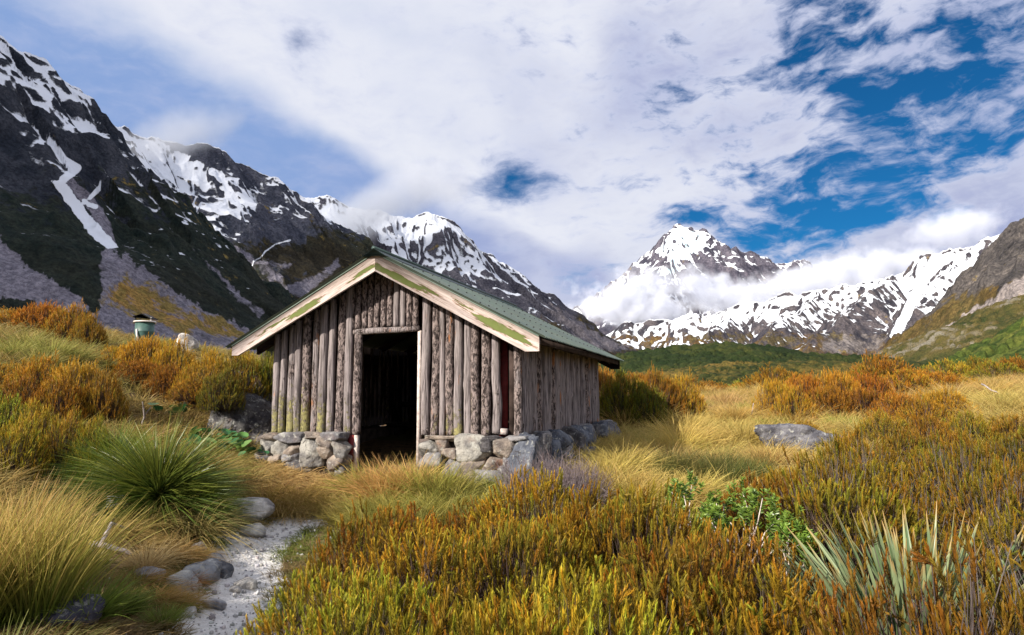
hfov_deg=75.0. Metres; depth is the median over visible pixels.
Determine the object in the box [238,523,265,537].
rock
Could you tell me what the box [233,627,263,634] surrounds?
rock
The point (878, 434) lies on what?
tussock
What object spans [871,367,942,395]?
bush
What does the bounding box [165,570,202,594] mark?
rock
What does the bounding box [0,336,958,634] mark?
ground
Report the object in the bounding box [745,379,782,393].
tussock
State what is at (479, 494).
doorway grass
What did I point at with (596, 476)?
bare brush
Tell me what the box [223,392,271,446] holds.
boulder
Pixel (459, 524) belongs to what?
heath bush
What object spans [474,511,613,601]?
heath bush
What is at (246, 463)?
tussock
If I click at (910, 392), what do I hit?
tussock
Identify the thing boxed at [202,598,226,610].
rock
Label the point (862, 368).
bush
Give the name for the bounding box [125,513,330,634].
gravel
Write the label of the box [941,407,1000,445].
bush
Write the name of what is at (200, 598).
tussock
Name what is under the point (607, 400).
bush
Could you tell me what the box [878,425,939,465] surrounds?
bush
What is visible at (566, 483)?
bare brush
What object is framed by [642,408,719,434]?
tussock
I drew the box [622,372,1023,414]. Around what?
golden grass
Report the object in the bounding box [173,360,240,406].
bush
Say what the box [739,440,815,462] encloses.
tussock
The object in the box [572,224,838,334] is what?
mountain
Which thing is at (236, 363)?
bush
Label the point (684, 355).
hill
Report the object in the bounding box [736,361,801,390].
bush
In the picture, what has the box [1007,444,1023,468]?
heath bush
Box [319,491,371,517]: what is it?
tussock
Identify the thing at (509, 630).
heath bush
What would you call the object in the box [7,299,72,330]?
bush
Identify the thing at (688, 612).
heath bush
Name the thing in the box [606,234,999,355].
mountain
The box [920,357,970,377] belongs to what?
bush
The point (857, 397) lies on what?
bush
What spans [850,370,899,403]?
bush
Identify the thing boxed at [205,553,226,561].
rock
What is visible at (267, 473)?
tussock
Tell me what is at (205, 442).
round leaf plant
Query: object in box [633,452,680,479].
rush clump
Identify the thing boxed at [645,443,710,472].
rush clump
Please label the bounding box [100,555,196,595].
tussock
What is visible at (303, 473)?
bank grass
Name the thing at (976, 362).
bush
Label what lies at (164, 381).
bush
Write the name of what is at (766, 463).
rush clump
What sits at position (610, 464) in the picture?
tussock
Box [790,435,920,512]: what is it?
heath bush
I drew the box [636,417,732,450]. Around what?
tussock
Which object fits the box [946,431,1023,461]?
heath bush
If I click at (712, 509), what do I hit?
green shrub
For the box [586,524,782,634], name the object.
heath bush
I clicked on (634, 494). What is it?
tussock
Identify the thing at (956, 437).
bush
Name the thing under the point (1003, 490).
heath bush
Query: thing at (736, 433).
tussock
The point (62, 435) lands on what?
bush
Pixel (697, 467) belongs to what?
rush clump
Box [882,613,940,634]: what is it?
heath bush
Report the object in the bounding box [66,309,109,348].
bush
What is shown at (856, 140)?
sky
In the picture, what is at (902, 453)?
heath bush
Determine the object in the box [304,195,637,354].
mountain
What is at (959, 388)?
tussock
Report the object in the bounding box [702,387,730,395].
tussock
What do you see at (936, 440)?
heath bush
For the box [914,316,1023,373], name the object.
hill
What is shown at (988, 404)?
tussock
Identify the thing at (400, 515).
heath bush
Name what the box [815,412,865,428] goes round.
tussock
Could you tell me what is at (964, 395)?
tussock
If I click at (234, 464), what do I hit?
tussock
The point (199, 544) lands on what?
rock
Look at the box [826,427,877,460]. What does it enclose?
bush
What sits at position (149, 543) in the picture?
tussock
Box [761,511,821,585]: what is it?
green shrub
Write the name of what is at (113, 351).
bush
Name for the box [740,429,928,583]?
heath bush
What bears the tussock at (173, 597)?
on the ground at (382, 448)
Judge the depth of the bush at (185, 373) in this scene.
11.48 m
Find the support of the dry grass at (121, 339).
on the ground at (382, 448)
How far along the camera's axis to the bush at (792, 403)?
13.75 m
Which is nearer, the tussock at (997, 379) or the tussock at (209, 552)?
the tussock at (209, 552)
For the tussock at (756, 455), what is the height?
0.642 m
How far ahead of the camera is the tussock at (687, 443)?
10.85 m
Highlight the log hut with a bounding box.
[226,246,623,483]
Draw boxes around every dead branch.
[90,522,131,555]
[140,402,150,427]
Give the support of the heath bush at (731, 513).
on the ground at (382, 448)
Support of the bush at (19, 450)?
on the ground at (382, 448)
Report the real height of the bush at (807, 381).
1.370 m
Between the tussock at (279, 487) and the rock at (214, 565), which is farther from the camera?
the tussock at (279, 487)
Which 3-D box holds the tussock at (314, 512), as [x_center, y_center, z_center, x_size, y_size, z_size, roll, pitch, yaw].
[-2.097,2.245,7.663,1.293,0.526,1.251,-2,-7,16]
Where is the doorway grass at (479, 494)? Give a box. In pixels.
[303,455,600,530]
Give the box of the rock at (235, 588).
[229,585,241,592]
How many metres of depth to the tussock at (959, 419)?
11.49 m
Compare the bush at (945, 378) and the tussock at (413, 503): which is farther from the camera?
the bush at (945, 378)
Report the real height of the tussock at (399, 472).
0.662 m
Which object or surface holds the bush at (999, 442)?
on the ground at (382, 448)
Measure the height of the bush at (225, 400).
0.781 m
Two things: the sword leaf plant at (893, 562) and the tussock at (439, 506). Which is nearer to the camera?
the sword leaf plant at (893, 562)
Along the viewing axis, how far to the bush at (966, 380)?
17.86 m
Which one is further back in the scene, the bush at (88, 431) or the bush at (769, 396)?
the bush at (769, 396)
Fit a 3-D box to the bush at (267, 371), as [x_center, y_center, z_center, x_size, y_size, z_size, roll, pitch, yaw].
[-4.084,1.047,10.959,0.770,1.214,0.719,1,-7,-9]
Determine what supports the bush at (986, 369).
on the ground at (382, 448)
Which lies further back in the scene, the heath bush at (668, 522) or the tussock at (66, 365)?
the tussock at (66, 365)
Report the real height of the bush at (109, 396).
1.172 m
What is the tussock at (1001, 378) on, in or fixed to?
on the ground at (382, 448)
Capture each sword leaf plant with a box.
[729,502,1023,634]
[756,537,917,631]
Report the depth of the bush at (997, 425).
9.82 m
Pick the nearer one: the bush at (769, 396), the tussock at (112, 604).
the tussock at (112, 604)
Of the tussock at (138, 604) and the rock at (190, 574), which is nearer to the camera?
the tussock at (138, 604)
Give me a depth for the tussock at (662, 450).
10.32 m
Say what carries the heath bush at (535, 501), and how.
on the ground at (382, 448)
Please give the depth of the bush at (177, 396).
9.95 m
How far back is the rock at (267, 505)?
7.18 m
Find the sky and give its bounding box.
[0,0,1023,308]
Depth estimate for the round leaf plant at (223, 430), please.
9.23 m
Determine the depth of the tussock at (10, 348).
11.70 m
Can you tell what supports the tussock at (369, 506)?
on the ground at (382, 448)
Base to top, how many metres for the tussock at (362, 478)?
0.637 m
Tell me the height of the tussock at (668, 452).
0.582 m
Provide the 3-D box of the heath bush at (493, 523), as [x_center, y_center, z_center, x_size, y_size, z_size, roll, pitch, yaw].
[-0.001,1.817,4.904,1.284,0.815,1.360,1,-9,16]
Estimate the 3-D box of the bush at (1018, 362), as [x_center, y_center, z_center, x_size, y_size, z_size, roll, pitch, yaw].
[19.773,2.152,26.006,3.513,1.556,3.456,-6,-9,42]
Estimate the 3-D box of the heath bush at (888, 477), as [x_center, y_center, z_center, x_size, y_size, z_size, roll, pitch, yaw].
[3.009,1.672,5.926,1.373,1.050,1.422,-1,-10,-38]
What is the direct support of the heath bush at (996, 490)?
on the ground at (382, 448)
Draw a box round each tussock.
[0,325,70,348]
[0,335,51,359]
[0,470,114,547]
[0,479,135,628]
[0,481,173,629]
[2,611,116,634]
[3,344,82,366]
[11,332,91,357]
[27,561,166,629]
[39,418,169,494]
[43,343,107,364]
[44,360,102,378]
[76,512,190,547]
[90,491,232,552]
[97,529,190,563]
[99,537,213,580]
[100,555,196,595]
[101,579,170,616]
[107,529,232,574]
[125,576,214,620]
[126,489,282,566]
[127,596,197,629]
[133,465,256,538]
[147,586,223,618]
[156,538,233,568]
[161,567,223,595]
[201,458,249,479]
[207,446,264,468]
[214,461,294,496]
[224,464,276,496]
[235,474,304,522]
[239,472,320,510]
[260,478,339,521]
[263,497,328,526]
[277,487,349,521]
[289,494,355,525]
[307,503,358,527]
[313,453,420,507]
[315,457,391,499]
[317,486,413,516]
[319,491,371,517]
[321,452,440,500]
[329,501,393,537]
[330,465,436,509]
[350,450,477,497]
[358,487,446,519]
[379,456,485,499]
[382,490,453,517]
[398,461,493,503]
[408,490,475,519]
[422,501,475,530]
[566,447,671,477]
[573,436,686,470]
[580,459,678,491]
[590,468,639,499]
[592,474,692,511]
[596,432,635,447]
[598,431,644,443]
[599,404,654,428]
[600,458,701,504]
[608,467,718,508]
[620,428,698,454]
[626,412,713,440]
[626,426,721,450]
[627,436,713,474]
[630,471,730,511]
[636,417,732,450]
[638,440,699,455]
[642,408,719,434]
[647,402,692,420]
[660,466,739,499]
[672,420,731,441]
[690,399,764,422]
[701,388,730,397]
[701,413,779,447]
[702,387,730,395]
[703,401,774,420]
[705,387,755,403]
[711,436,810,471]
[725,383,766,395]
[738,418,845,434]
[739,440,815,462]
[742,440,815,470]
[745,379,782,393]
[746,405,835,423]
[746,414,792,425]
[765,401,846,424]
[785,417,845,432]
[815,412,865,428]
[817,411,885,433]
[820,407,865,419]
[828,435,903,458]
[846,408,906,425]
[858,426,934,441]
[880,387,922,397]
[909,380,986,401]
[917,409,996,428]
[929,381,987,393]
[946,399,1022,419]
[954,374,1019,391]
[958,385,1023,407]
[961,391,1023,413]
[964,401,1023,427]
[966,400,1003,412]
[967,373,1019,382]
[971,373,1023,383]
[984,392,1023,414]
[988,402,1023,429]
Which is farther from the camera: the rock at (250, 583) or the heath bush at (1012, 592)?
the rock at (250, 583)
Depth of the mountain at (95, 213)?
1032.32 m
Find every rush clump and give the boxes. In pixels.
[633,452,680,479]
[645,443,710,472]
[659,447,744,479]
[685,442,750,474]
[688,447,778,487]
[719,450,784,480]
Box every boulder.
[174,333,198,351]
[207,410,247,433]
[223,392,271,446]
[227,369,271,402]
[754,423,842,455]
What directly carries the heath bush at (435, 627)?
on the ground at (382, 448)
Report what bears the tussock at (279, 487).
on the ground at (382, 448)
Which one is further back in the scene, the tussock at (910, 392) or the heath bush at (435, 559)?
the tussock at (910, 392)
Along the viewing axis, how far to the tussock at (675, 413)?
14.11 m
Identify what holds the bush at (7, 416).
on the ground at (382, 448)
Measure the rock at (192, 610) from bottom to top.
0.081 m
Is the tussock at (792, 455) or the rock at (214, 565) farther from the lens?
the tussock at (792, 455)
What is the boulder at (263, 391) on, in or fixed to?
on the ground at (382, 448)
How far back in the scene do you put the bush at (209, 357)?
13.11 m
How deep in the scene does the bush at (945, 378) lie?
17.93 m
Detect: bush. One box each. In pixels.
[0,305,35,326]
[0,350,72,396]
[0,359,36,388]
[0,370,47,410]
[0,388,32,443]
[0,395,65,453]
[0,415,54,482]
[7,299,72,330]
[23,369,93,425]
[32,405,90,479]
[37,297,96,341]
[40,354,101,407]
[64,412,112,479]
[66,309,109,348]
[75,362,130,426]
[96,343,137,368]
[109,332,169,374]
[112,357,159,386]
[140,360,183,400]
[151,330,198,376]
[164,378,211,404]
[168,355,205,412]
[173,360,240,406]
[192,344,231,372]
[195,367,246,417]
[207,350,269,413]
[225,340,255,371]
[235,553,425,634]
[248,351,273,400]
[284,560,468,634]
[286,496,448,630]
[317,516,530,634]
[341,501,456,570]
[353,597,509,634]
[380,583,578,634]
[422,504,591,624]
[429,495,527,545]
[433,506,567,605]
[439,547,531,609]
[441,593,561,634]
[455,461,612,566]
[471,555,694,634]
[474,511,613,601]
[480,570,652,634]
[526,554,670,613]
[530,552,753,634]
[546,479,684,578]
[565,476,739,619]
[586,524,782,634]
[595,498,686,559]
[598,365,621,413]
[599,368,653,428]
[613,370,668,389]
[618,381,675,428]
[627,361,692,418]
[646,561,865,634]
[653,512,836,634]
[662,368,708,417]
[676,375,708,388]
[697,378,732,389]
[703,474,830,571]
[706,384,728,391]
[712,467,830,554]
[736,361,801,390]
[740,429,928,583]
[740,465,823,503]
[748,375,791,416]
[755,471,951,596]
[767,382,819,422]
[777,370,823,406]
[779,519,1023,634]
[782,371,819,385]
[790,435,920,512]
[791,451,942,540]
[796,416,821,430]
[801,381,860,418]
[808,366,865,405]
[808,454,887,482]
[810,420,934,479]
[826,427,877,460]
[837,383,888,416]
[841,497,982,585]
[844,363,891,379]
[844,476,979,566]
[845,349,914,380]
[848,460,964,545]
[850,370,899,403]
[853,406,916,447]
[857,444,937,468]
[864,389,938,419]
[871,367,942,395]
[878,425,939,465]
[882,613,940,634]
[886,423,1023,535]
[888,452,970,521]
[889,368,940,383]
[889,430,992,474]
[891,392,954,431]
[892,463,970,513]
[896,407,954,447]
[904,368,971,389]
[904,545,1023,634]
[906,548,1023,634]
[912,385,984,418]
[916,443,1010,482]
[918,455,1023,576]
[919,448,1023,535]
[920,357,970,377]
[927,423,980,459]
[934,453,1022,504]
[938,483,1023,615]
[938,523,1023,579]
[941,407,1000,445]
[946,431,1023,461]
[948,375,990,387]
[955,355,1000,378]
[956,422,1023,468]
[963,358,1023,379]
[966,476,1023,547]
[968,426,1023,474]
[973,448,1023,481]
[974,410,1023,446]
[975,353,1023,376]
[993,427,1023,455]
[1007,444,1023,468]
[1015,539,1023,584]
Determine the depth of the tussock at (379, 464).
7.73 m
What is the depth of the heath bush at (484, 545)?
3.76 m
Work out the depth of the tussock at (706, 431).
11.74 m
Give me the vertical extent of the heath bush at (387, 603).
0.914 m
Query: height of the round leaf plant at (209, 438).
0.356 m
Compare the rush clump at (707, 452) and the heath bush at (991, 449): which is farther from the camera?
the rush clump at (707, 452)
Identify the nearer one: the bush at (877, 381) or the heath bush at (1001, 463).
the heath bush at (1001, 463)
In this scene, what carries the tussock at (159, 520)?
on the ground at (382, 448)
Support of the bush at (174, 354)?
on the ground at (382, 448)
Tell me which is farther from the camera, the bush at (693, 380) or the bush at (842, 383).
the bush at (693, 380)
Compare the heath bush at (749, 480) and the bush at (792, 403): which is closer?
the heath bush at (749, 480)
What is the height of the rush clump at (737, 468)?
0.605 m
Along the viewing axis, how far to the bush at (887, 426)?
10.37 m
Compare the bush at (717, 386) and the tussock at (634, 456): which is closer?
the tussock at (634, 456)
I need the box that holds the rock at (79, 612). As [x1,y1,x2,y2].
[24,594,105,628]
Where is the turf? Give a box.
[0,472,349,634]
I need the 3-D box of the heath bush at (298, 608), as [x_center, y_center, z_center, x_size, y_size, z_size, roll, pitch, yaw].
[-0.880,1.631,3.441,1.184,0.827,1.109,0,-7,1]
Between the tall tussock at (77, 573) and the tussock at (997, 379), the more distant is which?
the tussock at (997, 379)
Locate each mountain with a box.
[0,35,296,359]
[114,125,373,298]
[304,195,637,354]
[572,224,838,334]
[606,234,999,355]
[882,218,1023,349]
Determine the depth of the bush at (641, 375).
27.97 m
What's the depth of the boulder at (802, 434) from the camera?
10.75 m
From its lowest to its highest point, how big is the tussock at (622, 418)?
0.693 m
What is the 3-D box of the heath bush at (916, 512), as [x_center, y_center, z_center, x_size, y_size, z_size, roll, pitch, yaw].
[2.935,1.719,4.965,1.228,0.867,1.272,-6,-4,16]
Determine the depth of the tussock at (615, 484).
7.41 m
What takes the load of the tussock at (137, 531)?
on the ground at (382, 448)
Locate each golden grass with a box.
[519,377,1023,539]
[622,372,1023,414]
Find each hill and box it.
[598,340,922,376]
[603,360,924,386]
[868,294,1023,363]
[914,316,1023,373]
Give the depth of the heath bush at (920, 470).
7.11 m
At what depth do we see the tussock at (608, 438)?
11.62 m
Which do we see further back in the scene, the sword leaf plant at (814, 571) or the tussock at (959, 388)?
the tussock at (959, 388)
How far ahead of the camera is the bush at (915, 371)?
24.00 m
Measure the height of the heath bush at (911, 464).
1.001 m
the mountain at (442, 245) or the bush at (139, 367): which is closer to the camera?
the bush at (139, 367)
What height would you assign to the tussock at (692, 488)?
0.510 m
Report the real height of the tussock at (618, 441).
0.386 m
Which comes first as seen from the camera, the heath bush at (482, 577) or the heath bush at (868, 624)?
the heath bush at (868, 624)
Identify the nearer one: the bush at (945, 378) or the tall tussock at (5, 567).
the tall tussock at (5, 567)
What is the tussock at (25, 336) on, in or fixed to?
on the ground at (382, 448)
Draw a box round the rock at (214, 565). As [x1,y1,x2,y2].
[183,558,222,586]
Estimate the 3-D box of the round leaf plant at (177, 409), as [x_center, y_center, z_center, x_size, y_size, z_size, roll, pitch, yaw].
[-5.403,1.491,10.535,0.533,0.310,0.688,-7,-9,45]
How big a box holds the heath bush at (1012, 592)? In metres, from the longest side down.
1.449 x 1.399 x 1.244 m
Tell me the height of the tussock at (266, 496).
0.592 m
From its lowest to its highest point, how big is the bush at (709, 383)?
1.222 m
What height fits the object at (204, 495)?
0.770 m
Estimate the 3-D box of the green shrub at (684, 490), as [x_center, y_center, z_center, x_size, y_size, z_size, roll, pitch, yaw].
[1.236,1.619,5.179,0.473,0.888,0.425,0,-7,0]
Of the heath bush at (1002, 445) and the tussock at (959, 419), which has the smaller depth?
the heath bush at (1002, 445)
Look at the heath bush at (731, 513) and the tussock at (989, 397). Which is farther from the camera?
the tussock at (989, 397)
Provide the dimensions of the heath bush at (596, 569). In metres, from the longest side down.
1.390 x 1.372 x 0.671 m
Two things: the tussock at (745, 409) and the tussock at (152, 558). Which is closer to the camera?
the tussock at (152, 558)
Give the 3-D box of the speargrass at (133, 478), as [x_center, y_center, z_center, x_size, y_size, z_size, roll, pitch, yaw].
[-3.462,1.489,6.579,2.218,1.292,2.130,-4,-7,27]
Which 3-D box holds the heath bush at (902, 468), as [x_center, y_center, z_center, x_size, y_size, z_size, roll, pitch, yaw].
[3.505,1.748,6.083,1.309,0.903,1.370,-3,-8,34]
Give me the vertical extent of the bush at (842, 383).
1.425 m
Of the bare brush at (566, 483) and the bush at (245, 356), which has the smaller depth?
the bare brush at (566, 483)
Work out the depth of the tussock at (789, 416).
13.37 m
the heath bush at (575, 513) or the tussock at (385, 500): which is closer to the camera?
the heath bush at (575, 513)
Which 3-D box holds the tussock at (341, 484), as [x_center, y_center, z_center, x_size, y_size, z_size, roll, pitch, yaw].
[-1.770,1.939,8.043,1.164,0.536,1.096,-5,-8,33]
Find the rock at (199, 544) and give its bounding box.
[191,541,206,552]
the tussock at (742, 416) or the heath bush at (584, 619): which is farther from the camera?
the tussock at (742, 416)
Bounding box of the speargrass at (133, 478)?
[44,405,266,540]
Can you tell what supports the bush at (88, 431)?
on the ground at (382, 448)
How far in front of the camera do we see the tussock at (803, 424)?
11.59 m
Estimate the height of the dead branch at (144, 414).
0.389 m
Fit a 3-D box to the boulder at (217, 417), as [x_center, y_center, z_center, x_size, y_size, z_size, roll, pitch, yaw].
[-4.335,1.674,10.255,0.761,0.769,0.624,-1,-7,4]
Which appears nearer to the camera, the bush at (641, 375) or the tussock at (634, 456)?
the tussock at (634, 456)
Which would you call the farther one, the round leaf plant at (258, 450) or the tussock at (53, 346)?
the tussock at (53, 346)
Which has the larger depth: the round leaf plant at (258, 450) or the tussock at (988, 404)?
the tussock at (988, 404)
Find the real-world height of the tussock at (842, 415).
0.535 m
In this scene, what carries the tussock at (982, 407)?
on the ground at (382, 448)
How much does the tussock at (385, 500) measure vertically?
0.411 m
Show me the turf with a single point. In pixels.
(308, 531)
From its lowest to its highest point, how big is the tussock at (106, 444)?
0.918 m
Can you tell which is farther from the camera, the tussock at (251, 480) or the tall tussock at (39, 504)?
the tussock at (251, 480)
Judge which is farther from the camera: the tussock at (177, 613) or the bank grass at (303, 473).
the bank grass at (303, 473)
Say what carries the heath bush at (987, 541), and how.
on the ground at (382, 448)
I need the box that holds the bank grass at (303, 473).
[180,441,367,527]
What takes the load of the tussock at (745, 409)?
on the ground at (382, 448)
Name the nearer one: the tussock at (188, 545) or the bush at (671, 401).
the tussock at (188, 545)
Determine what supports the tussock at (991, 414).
on the ground at (382, 448)
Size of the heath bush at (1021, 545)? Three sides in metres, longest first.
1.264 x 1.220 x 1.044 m
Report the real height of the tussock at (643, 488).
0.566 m
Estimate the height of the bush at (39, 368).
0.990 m
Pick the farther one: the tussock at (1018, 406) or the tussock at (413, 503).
the tussock at (1018, 406)
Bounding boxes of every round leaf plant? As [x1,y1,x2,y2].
[145,403,191,420]
[181,437,226,448]
[183,426,230,437]
[184,432,242,450]
[208,431,248,448]
[219,437,261,456]
[236,447,268,458]
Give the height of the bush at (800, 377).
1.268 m
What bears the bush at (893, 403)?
on the ground at (382, 448)
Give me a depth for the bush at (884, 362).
28.21 m
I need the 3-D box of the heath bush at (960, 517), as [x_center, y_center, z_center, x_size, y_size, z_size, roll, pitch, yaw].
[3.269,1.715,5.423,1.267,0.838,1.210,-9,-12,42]
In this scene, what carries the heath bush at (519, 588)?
on the ground at (382, 448)
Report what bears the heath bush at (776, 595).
on the ground at (382, 448)
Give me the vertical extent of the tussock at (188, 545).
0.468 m
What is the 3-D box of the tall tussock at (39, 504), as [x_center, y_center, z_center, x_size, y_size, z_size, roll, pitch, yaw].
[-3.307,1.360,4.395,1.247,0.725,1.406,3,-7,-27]
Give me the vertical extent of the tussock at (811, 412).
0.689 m
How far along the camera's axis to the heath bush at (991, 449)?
7.17 m
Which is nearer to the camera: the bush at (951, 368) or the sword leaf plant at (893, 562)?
the sword leaf plant at (893, 562)
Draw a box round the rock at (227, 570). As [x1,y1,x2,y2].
[220,560,233,578]
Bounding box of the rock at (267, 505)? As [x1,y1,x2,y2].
[233,497,274,522]
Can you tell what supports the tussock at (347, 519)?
on the ground at (382, 448)
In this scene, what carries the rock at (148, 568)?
on the ground at (382, 448)
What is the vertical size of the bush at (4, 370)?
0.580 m
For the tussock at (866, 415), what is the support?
on the ground at (382, 448)
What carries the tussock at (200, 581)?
on the ground at (382, 448)
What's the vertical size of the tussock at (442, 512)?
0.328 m
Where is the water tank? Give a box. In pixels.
[133,313,157,341]
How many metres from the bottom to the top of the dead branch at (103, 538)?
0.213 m
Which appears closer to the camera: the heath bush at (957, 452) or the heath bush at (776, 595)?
the heath bush at (776, 595)
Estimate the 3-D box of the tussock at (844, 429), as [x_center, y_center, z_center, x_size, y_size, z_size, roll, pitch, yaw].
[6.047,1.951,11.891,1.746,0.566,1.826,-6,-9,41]
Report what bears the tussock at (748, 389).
on the ground at (382, 448)
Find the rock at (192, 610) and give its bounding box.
[184,606,196,617]
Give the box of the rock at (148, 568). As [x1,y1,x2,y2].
[134,566,165,579]
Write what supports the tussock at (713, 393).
on the ground at (382, 448)
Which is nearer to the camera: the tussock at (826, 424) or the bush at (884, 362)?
the tussock at (826, 424)
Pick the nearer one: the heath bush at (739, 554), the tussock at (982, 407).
the heath bush at (739, 554)
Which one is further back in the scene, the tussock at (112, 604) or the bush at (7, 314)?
the bush at (7, 314)
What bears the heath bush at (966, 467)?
on the ground at (382, 448)
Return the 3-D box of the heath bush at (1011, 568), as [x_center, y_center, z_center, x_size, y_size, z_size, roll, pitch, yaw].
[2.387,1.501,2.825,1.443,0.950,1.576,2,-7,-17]
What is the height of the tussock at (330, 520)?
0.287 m
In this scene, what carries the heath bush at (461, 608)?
on the ground at (382, 448)
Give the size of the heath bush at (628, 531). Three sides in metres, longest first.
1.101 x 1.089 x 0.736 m
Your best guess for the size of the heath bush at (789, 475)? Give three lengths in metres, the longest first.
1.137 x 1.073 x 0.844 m
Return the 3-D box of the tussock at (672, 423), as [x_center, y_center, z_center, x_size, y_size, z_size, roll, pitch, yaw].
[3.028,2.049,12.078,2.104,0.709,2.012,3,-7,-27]
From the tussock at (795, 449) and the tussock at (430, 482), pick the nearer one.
the tussock at (430, 482)
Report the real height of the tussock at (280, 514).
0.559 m
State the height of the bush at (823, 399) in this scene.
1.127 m
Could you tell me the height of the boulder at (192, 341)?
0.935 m
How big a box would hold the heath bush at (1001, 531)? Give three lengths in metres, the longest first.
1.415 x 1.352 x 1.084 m
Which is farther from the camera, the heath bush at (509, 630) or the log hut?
the log hut
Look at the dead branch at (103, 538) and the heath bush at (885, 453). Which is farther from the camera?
the heath bush at (885, 453)
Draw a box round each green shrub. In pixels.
[654,469,705,547]
[696,476,805,578]
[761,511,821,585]
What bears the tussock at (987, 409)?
on the ground at (382, 448)
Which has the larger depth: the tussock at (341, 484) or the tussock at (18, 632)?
the tussock at (341, 484)
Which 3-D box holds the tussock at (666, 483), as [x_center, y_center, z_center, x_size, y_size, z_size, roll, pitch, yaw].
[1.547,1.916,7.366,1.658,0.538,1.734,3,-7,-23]
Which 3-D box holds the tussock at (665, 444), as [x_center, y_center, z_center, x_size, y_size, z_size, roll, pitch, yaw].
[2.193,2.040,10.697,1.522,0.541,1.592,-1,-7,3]
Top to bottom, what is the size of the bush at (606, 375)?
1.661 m
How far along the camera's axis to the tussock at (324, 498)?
7.70 m
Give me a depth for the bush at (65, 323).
15.79 m
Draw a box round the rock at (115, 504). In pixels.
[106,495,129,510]
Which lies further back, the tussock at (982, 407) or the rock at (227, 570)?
the tussock at (982, 407)
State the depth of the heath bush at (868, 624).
2.48 m
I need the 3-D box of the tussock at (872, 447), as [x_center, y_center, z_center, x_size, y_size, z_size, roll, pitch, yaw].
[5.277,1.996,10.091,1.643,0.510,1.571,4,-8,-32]
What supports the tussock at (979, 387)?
on the ground at (382, 448)
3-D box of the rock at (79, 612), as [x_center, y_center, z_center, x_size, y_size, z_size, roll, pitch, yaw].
[-2.546,1.710,3.834,0.413,0.220,0.341,-1,-7,5]
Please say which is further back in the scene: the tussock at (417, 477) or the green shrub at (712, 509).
the tussock at (417, 477)
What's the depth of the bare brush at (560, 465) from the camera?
7.16 m
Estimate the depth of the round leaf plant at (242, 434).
9.53 m
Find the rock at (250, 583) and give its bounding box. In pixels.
[233,577,257,589]
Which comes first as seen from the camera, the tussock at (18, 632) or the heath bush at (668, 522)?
the tussock at (18, 632)
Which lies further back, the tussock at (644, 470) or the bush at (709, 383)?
the bush at (709, 383)
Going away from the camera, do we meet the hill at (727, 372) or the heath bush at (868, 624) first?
the heath bush at (868, 624)
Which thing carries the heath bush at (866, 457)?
on the ground at (382, 448)
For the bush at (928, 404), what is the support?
on the ground at (382, 448)
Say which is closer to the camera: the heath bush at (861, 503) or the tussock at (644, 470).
the heath bush at (861, 503)
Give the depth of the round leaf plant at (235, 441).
8.94 m
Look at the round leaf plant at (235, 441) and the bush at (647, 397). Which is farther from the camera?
the bush at (647, 397)
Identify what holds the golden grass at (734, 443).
on the ground at (382, 448)
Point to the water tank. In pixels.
(143, 327)
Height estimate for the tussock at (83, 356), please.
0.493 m
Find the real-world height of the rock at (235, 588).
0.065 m
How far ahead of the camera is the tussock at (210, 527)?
6.17 m
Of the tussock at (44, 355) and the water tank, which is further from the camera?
the water tank
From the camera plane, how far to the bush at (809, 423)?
11.70 m
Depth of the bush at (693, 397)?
15.09 m
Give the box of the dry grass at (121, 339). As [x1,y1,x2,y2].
[0,306,272,535]
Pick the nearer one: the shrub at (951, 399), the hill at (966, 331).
the shrub at (951, 399)
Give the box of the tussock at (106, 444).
[39,418,169,494]
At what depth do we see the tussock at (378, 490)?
7.45 m
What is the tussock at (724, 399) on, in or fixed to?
on the ground at (382, 448)
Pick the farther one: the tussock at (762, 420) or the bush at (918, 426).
the tussock at (762, 420)
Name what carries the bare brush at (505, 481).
on the ground at (382, 448)
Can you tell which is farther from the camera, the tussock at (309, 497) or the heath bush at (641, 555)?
the tussock at (309, 497)
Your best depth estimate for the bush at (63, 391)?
8.84 m
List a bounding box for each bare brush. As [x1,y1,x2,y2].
[491,448,547,506]
[518,459,569,505]
[528,446,586,498]
[537,453,595,512]
[570,457,617,511]
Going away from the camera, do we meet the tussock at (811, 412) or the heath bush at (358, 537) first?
the heath bush at (358, 537)
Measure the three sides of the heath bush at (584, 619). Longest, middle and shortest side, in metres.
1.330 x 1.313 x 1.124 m
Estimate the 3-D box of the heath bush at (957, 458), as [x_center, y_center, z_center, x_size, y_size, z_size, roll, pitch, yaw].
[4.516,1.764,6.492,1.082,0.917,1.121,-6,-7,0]
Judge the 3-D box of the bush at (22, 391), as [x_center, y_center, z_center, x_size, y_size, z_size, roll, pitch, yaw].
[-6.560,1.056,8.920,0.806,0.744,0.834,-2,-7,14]
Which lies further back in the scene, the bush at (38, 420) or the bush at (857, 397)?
the bush at (857, 397)
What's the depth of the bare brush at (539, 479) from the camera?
6.77 m
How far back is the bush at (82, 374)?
9.46 m
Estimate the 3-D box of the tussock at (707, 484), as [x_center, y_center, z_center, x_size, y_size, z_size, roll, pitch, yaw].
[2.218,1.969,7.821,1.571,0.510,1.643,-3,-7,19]
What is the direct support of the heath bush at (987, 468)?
on the ground at (382, 448)

